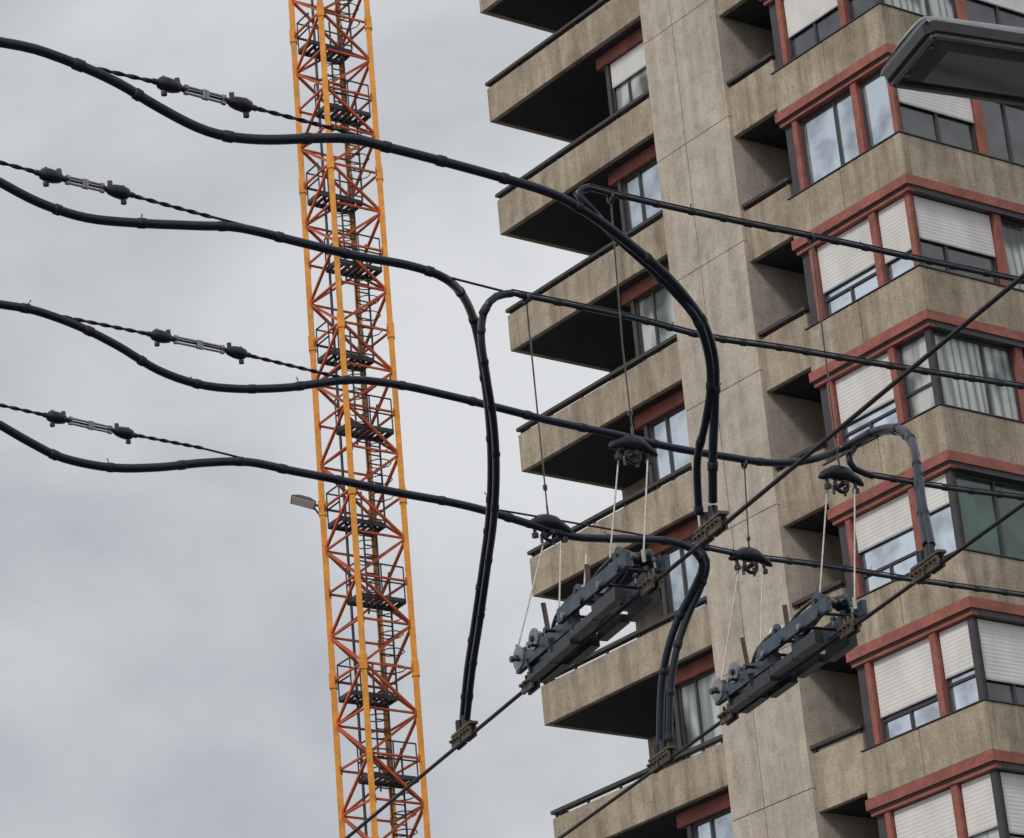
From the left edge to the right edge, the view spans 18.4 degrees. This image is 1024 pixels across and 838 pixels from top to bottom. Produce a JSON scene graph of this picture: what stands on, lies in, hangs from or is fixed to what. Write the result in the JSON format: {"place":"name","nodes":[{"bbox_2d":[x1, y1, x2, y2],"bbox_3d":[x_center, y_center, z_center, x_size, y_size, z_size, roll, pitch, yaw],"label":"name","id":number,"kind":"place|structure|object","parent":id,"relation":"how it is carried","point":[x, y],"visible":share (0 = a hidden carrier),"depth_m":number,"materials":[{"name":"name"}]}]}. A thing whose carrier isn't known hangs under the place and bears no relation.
{"place":"outdoors","nodes":[
{"label":"outdoors","id":0,"kind":"place"},
{"bbox_2d":[0,0,649,837],"label":"sky","id":1,"kind":"structure","parent":0,"point":[164,659],"materials":[{"name":"grey"}]},
{"label":"ground","id":2,"kind":"structure","parent":0,"visible":0},
{"bbox_2d":[288,0,430,837],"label":"tower crane","id":3,"kind":"object","parent":2,"relation":"on","point":[323,53],"visible":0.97,"depth_m":89.08,"materials":[{"name":"orange paint"}]},
{"bbox_2d":[609,249,679,774],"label":"walls","id":4,"kind":"structure","parent":2,"relation":"on","point":[656,613],"depth_m":66.13,"materials":[{"name":"concrete"}]},
{"bbox_2d":[479,0,876,837],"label":"balconies","id":5,"kind":"structure","parent":4,"relation":"attached to","point":[555,90],"depth_m":64.42,"materials":[{"name":"concrete"}]},
{"bbox_2d":[485,0,864,817],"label":"balcony rails","id":6,"kind":"object","parent":5,"relation":"on","point":[635,230],"visible":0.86,"depth_m":63.64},
{"bbox_2d":[595,0,1023,837],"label":"windows","id":7,"kind":"structure","parent":4,"relation":"attached to","point":[947,670],"depth_m":59.02,"materials":[{"name":"glass"}]},
{"bbox_2d":[759,0,1023,817],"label":"red lintels","id":8,"kind":"object","parent":4,"relation":"attached to","point":[933,467],"visible":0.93,"depth_m":57.88,"materials":[{"name":"paint"}]},
{"bbox_2d":[772,4,1023,798],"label":"concrete bands","id":9,"kind":"object","parent":4,"relation":"attached to","point":[955,738],"visible":0.87,"depth_m":58.04,"materials":[{"name":"beige concrete"}]},
{"bbox_2d":[639,0,879,837],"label":"pier","id":10,"kind":"structure","parent":2,"relation":"on","point":[699,54],"depth_m":61.27,"materials":[{"name":"concrete"}]},
{"label":"road","id":11,"kind":"structure","parent":0,"visible":0},
{"bbox_2d":[880,16,1023,105],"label":"street lamp","id":12,"kind":"object","parent":11,"relation":"on","point":[982,61],"visible":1,"depth_m":11.52,"materials":[{"name":"grey metal"}]},
{"bbox_3d":[9.473,4.328,16.972,0.320,7.600,5.400,-5,-24,0],"label":"overhead line mast","id":13,"kind":"object","parent":11,"relation":"on","visible":0},
{"bbox_2d":[0,160,1023,389],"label":"span wire","id":14,"kind":"object","parent":13,"relation":"attached to","point":[122,193],"visible":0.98,"depth_m":12.01,"materials":[{"name":"metal"}]},
{"bbox_2d":[0,177,513,719],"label":"insulated feeder cable","id":15,"kind":"object","parent":14,"relation":"attached to","point":[492,507],"visible":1,"depth_m":11.76,"materials":[{"name":"black rubber"}]},
{"bbox_2d":[0,403,1023,597],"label":"span wire","id":16,"kind":"object","parent":13,"relation":"attached to","point":[127,434],"visible":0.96,"depth_m":14.32,"materials":[{"name":"metal"}]},
{"bbox_2d":[0,420,709,743],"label":"insulated feeder cable","id":17,"kind":"object","parent":16,"relation":"hanging from","point":[685,611],"visible":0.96,"depth_m":13.71,"materials":[{"name":"black rubber"}]},
{"bbox_2d":[515,294,572,647],"bbox_3d":[0.059,0.320,12.711,0.272,0.839,2.373,-6,-24,3],"label":"suspension hanger","id":18,"kind":"object","parent":16,"relation":"hanging from","point":[550,520],"visible":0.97,"depth_m":13.78,"materials":[{"name":"metal"}]},
{"bbox_2d":[721,460,772,679],"bbox_3d":[0.989,0.743,13.838,0.273,0.867,1.269,-8,-24,6],"label":"suspension hanger","id":19,"kind":"object","parent":16,"relation":"hanging from","point":[753,557],"visible":0.96,"depth_m":14.43,"materials":[{"name":"metal"}]},
{"bbox_2d":[558,501,1023,837],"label":"trolley contact wire","id":20,"kind":"object","parent":19,"relation":"hanging from","point":[856,624],"visible":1,"depth_m":12.95,"materials":[{"name":"black metal"}]},
{"bbox_2d":[646,739,675,773],"bbox_3d":[0.672,1.502,14.186,0.063,0.111,0.215,6,-26,-23],"label":"feeder clamp","id":21,"kind":"object","parent":20,"relation":"attached to","point":[663,751],"visible":1,"depth_m":14.17,"materials":[{"name":"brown metal"}]},
{"bbox_2d":[709,592,867,725],"bbox_3d":[1.135,0.942,13.238,0.220,0.318,1.174,6,-26,-23],"label":"trolley wire switch","id":22,"kind":"object","parent":20,"relation":"attached to","point":[739,687],"visible":0.98,"depth_m":13.11,"materials":[{"name":"grey metal"}]},
{"bbox_2d":[909,543,946,584],"bbox_3d":[1.607,0.549,12.232,0.063,0.111,0.215,6,-26,-23],"label":"feeder clamp","id":23,"kind":"object","parent":20,"relation":"attached to","point":[929,560],"visible":1,"depth_m":12.21,"materials":[{"name":"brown metal"}]},
{"bbox_2d":[52,58,1023,283],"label":"span wire","id":24,"kind":"object","parent":13,"relation":"attached to","point":[243,105],"visible":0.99,"depth_m":11.29,"materials":[{"name":"metal"}]},
{"bbox_2d":[0,37,721,514],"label":"insulated feeder cable","id":25,"kind":"object","parent":24,"relation":"hanging from","point":[664,277],"visible":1,"depth_m":10.97,"materials":[{"name":"black rubber"}]},
{"bbox_2d":[606,193,657,564],"bbox_3d":[0.392,0.021,12.006,0.244,0.878,2.226,-7,-24,4],"label":"suspension hanger","id":26,"kind":"object","parent":24,"relation":"hanging from","point":[638,446],"visible":0.98,"depth_m":13.03,"materials":[{"name":"metal"}]},
{"bbox_2d":[345,272,1023,837],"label":"trolley contact wire","id":27,"kind":"object","parent":26,"relation":"hanging from","point":[781,476],"visible":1,"depth_m":11.36,"materials":[{"name":"black metal"}]},
{"bbox_2d":[449,715,477,749],"bbox_3d":[-0.206,1.340,13.641,0.063,0.111,0.215,6,-26,-23],"label":"feeder clamp","id":28,"kind":"object","parent":27,"relation":"attached to","point":[464,730],"visible":1,"depth_m":13.62,"materials":[{"name":"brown metal"}]},
{"bbox_2d":[509,546,670,694],"bbox_3d":[0.297,0.728,12.636,0.233,0.357,1.242,6,-26,-23],"label":"trolley wire switch","id":29,"kind":"object","parent":27,"relation":"attached to","point":[604,593],"visible":0.95,"depth_m":12.49,"materials":[{"name":"grey metal"}]},
{"bbox_2d":[692,505,728,547],"bbox_3d":[0.734,0.384,11.685,0.063,0.111,0.215,6,-26,-23],"label":"feeder clamp","id":30,"kind":"object","parent":27,"relation":"attached to","point":[712,519],"visible":1,"depth_m":11.66,"materials":[{"name":"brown metal"}]},
{"bbox_2d":[807,232,863,609],"bbox_3d":[1.230,0.151,12.548,0.245,1.007,2.363,-8,-24,7],"label":"suspension hanger","id":31,"kind":"object","parent":24,"relation":"hanging from","point":[843,475],"visible":0.94,"depth_m":13.62,"materials":[{"name":"metal"}]},
{"bbox_2d":[63,315,1023,500],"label":"span wire","id":32,"kind":"object","parent":13,"relation":"attached to","point":[159,336],"visible":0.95,"depth_m":12.16,"materials":[{"name":"metal"}]},
{"bbox_2d":[0,300,935,547],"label":"insulated feeder cable","id":33,"kind":"object","parent":32,"relation":"hanging from","point":[855,443],"visible":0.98,"depth_m":12.59,"materials":[{"name":"black rubber"}]}
]}

